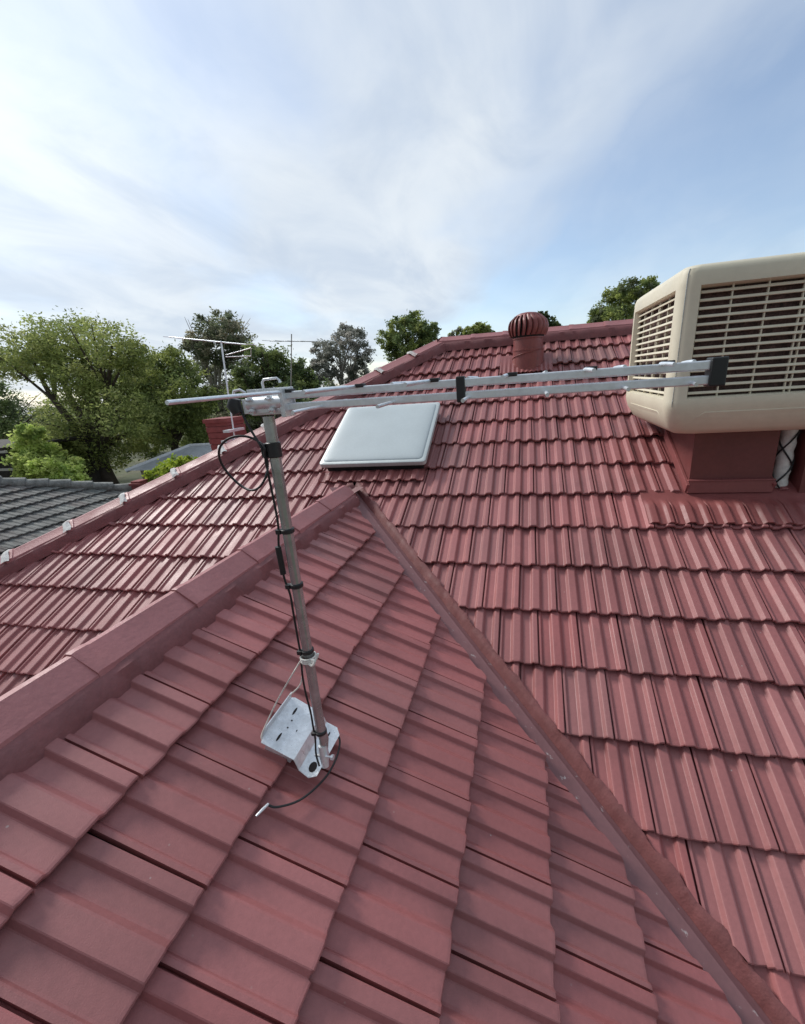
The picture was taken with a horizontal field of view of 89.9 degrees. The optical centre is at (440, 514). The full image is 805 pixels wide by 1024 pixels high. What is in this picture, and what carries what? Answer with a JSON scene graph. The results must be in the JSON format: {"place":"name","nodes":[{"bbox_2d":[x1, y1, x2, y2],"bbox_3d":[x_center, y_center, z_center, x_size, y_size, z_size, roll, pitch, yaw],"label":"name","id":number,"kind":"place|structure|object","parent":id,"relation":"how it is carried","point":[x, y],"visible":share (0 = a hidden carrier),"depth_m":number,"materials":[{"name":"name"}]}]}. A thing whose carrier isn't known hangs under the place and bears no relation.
{"place":"outdoors","nodes":[
{"label":"outdoors","id":0,"kind":"place"},
{"bbox_2d":[2,399,309,503],"bbox_3d":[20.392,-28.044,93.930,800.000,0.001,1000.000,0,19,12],"label":"ground","id":1,"kind":"structure","parent":0,"point":[123,476],"depth_m":31.15,"materials":[{"name":"green plant"}]},
{"bbox_2d":[0,372,53,424],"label":"tree","id":2,"kind":"object","parent":1,"relation":"on","point":[16,397],"visible":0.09,"depth_m":44.37,"materials":[{"name":"green plant"}]},
{"bbox_2d":[0,378,87,438],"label":"tree","id":3,"kind":"object","parent":1,"relation":"on","point":[6,423],"visible":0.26,"depth_m":28.63,"materials":[{"name":"green plant"}]},
{"bbox_2d":[0,422,91,480],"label":"tree","id":4,"kind":"object","parent":1,"relation":"on","point":[31,459],"visible":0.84,"depth_m":17.91,"materials":[{"name":"green plant"}]},
{"bbox_2d":[0,434,101,499],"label":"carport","id":5,"kind":"object","parent":1,"relation":"on","point":[5,472],"visible":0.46,"depth_m":21.61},
{"bbox_2d":[0,476,131,555],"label":"neighbour house","id":6,"kind":"structure","parent":1,"relation":"on","point":[32,516],"depth_m":9.30,"materials":[{"name":"grey tile"}]},
{"bbox_2d":[0,305,169,483],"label":"tree","id":7,"kind":"object","parent":1,"relation":"on","point":[91,385],"visible":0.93,"depth_m":19.99,"materials":[{"name":"green plant"}]},
{"bbox_2d":[128,479,147,489],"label":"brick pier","id":8,"kind":"structure","parent":1,"relation":"on","point":[134,484],"depth_m":10.64,"materials":[{"name":"red brick"}]},
{"bbox_2d":[112,358,169,451],"bbox_3d":[-28.629,-10.536,38.493,7.013,9.406,4.920,0,19,12],"label":"tree","id":9,"kind":"object","parent":1,"relation":"on","point":[135,384],"visible":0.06,"depth_m":37.29,"materials":[{"name":"green plant"}]},
{"bbox_2d":[141,453,198,481],"bbox_3d":[-7.093,0.109,11.257,2.119,3.642,1.139,6,21,28],"label":"shrub","id":10,"kind":"object","parent":1,"relation":"on","point":[162,469],"visible":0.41,"depth_m":10.74,"materials":[{"name":"green plant"}]},
{"bbox_2d":[128,340,220,459],"bbox_3d":[-15.513,-5.693,23.224,7.540,8.201,5.053,14,26,43],"label":"tree","id":11,"kind":"object","parent":1,"relation":"on","point":[173,377],"visible":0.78,"depth_m":22.03,"materials":[{"name":"green plant"}]},
{"bbox_2d":[179,399,226,446],"bbox_3d":[-18.885,-7.119,33.791,6.702,6.058,4.930,0,19,12],"label":"tree","id":12,"kind":"object","parent":1,"relation":"on","point":[188,421],"depth_m":33.07,"materials":[{"name":"green plant"}]},
{"bbox_2d":[178,306,258,425],"bbox_3d":[-15.805,-8.933,29.321,7.083,10.458,4.858,0,19,12],"label":"tree","id":13,"kind":"object","parent":1,"relation":"on","point":[224,329],"visible":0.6,"depth_m":27.29,"materials":[{"name":"green plant"}]},
{"bbox_2d":[222,406,274,432],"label":"tree","id":14,"kind":"object","parent":1,"relation":"on","point":[253,425],"visible":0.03,"depth_m":27.20,"materials":[{"name":"green plant"}]},
{"bbox_2d":[219,339,322,425],"bbox_3d":[-10.407,-6.229,24.159,7.253,7.932,5.143,0,19,12],"label":"tree","id":15,"kind":"object","parent":1,"relation":"on","point":[269,365],"visible":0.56,"depth_m":23.16,"materials":[{"name":"green plant"}]},
{"bbox_2d":[302,376,339,401],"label":"tree","id":16,"kind":"object","parent":1,"relation":"on","point":[330,383],"depth_m":31.22,"materials":[{"name":"green plant"}]},
{"bbox_2d":[308,321,376,385],"bbox_3d":[-8.661,-11.713,36.081,7.016,10.392,4.336,0,19,12],"label":"tree","id":17,"kind":"object","parent":1,"relation":"on","point":[324,356],"visible":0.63,"depth_m":34.88,"materials":[{"name":"green plant"}]},
{"bbox_2d":[373,310,441,362],"bbox_3d":[-2.035,-9.767,29.566,5.850,9.934,3.951,22,32,53],"label":"tree","id":18,"kind":"object","parent":1,"relation":"on","point":[397,347],"visible":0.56,"depth_m":27.55,"materials":[{"name":"green plant"}]},
{"bbox_2d":[447,325,464,336],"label":"tree","id":19,"kind":"object","parent":1,"relation":"on","point":[458,331],"visible":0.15,"depth_m":38.84,"materials":[{"name":"green plant"}]},
{"bbox_2d":[462,321,494,334],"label":"tree","id":20,"kind":"object","parent":1,"relation":"on","point":[478,327],"visible":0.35,"depth_m":34.25,"materials":[{"name":"green plant"}]},
{"bbox_2d":[538,311,561,326],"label":"tree","id":21,"kind":"object","parent":1,"relation":"on","point":[553,322],"visible":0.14,"depth_m":34.90,"materials":[{"name":"green plant"}]},
{"bbox_2d":[586,275,660,322],"bbox_3d":[12.945,-9.906,26.339,6.678,10.166,4.419,0,19,12],"label":"tree","id":22,"kind":"object","parent":1,"relation":"on","point":[619,298],"visible":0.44,"depth_m":24.70,"materials":[{"name":"green plant"}]},
{"bbox_2d":[125,443,212,477],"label":"neighbour house","id":23,"kind":"structure","parent":0,"point":[198,449],"depth_m":20.27,"materials":[{"name":"grey metal"}]},
{"bbox_2d":[262,334,316,385],"bbox_3d":[-5.571,-5.722,15.386,2.277,2.178,0.998,6,21,29],"label":"tv antenna","id":24,"kind":"object","parent":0,"point":[291,341],"visible":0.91,"depth_m":15.26,"materials":[{"name":"metal"}]},
{"bbox_2d":[0,319,804,1023],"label":"house","id":25,"kind":"structure","parent":0,"point":[558,643],"depth_m":1.66,"materials":[{"name":"tile"}]},
{"bbox_2d":[163,336,252,442],"bbox_3d":[-2.919,-1.607,5.207,1.280,1.420,0.500,1,19,16],"label":"tv antenna","id":26,"kind":"object","parent":25,"relation":"attached to","point":[233,430],"visible":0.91,"depth_m":5.08,"materials":[{"name":"metal"}]},
{"bbox_2d":[318,402,440,482],"bbox_3d":[-0.548,-0.702,3.812,0.990,0.588,0.910,0,19,12],"label":"skylight","id":27,"kind":"object","parent":25,"relation":"on","point":[382,444],"visible":1,"depth_m":3.65,"materials":[{"name":"plastic"}]},
{"bbox_2d":[165,356,728,816],"bbox_3d":[-0.004,0.266,1.137,1.270,1.295,0.724,0,19,12],"label":"tv antenna","id":28,"kind":"object","parent":25,"relation":"on","point":[303,734],"visible":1,"depth_m":1.02,"materials":[{"name":"metal"}]},
{"bbox_2d":[499,312,552,373],"bbox_3d":[0.933,-1.874,4.396,0.560,0.606,0.428,0,19,12],"label":"turbine vent","id":29,"kind":"object","parent":25,"relation":"on","point":[527,331],"visible":1,"depth_m":4.29,"materials":[{"name":"metal"}]},
{"bbox_2d":[626,252,804,492],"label":"evaporative cooler","id":30,"kind":"object","parent":25,"relation":"on","point":[742,429],"visible":0.93,"depth_m":2.37,"materials":[{"name":"beige plastic"}]},
{"bbox_2d":[0,0,804,414],"label":"sky","id":31,"kind":"structure","parent":0,"point":[302,169],"materials":[{"name":"blue"}]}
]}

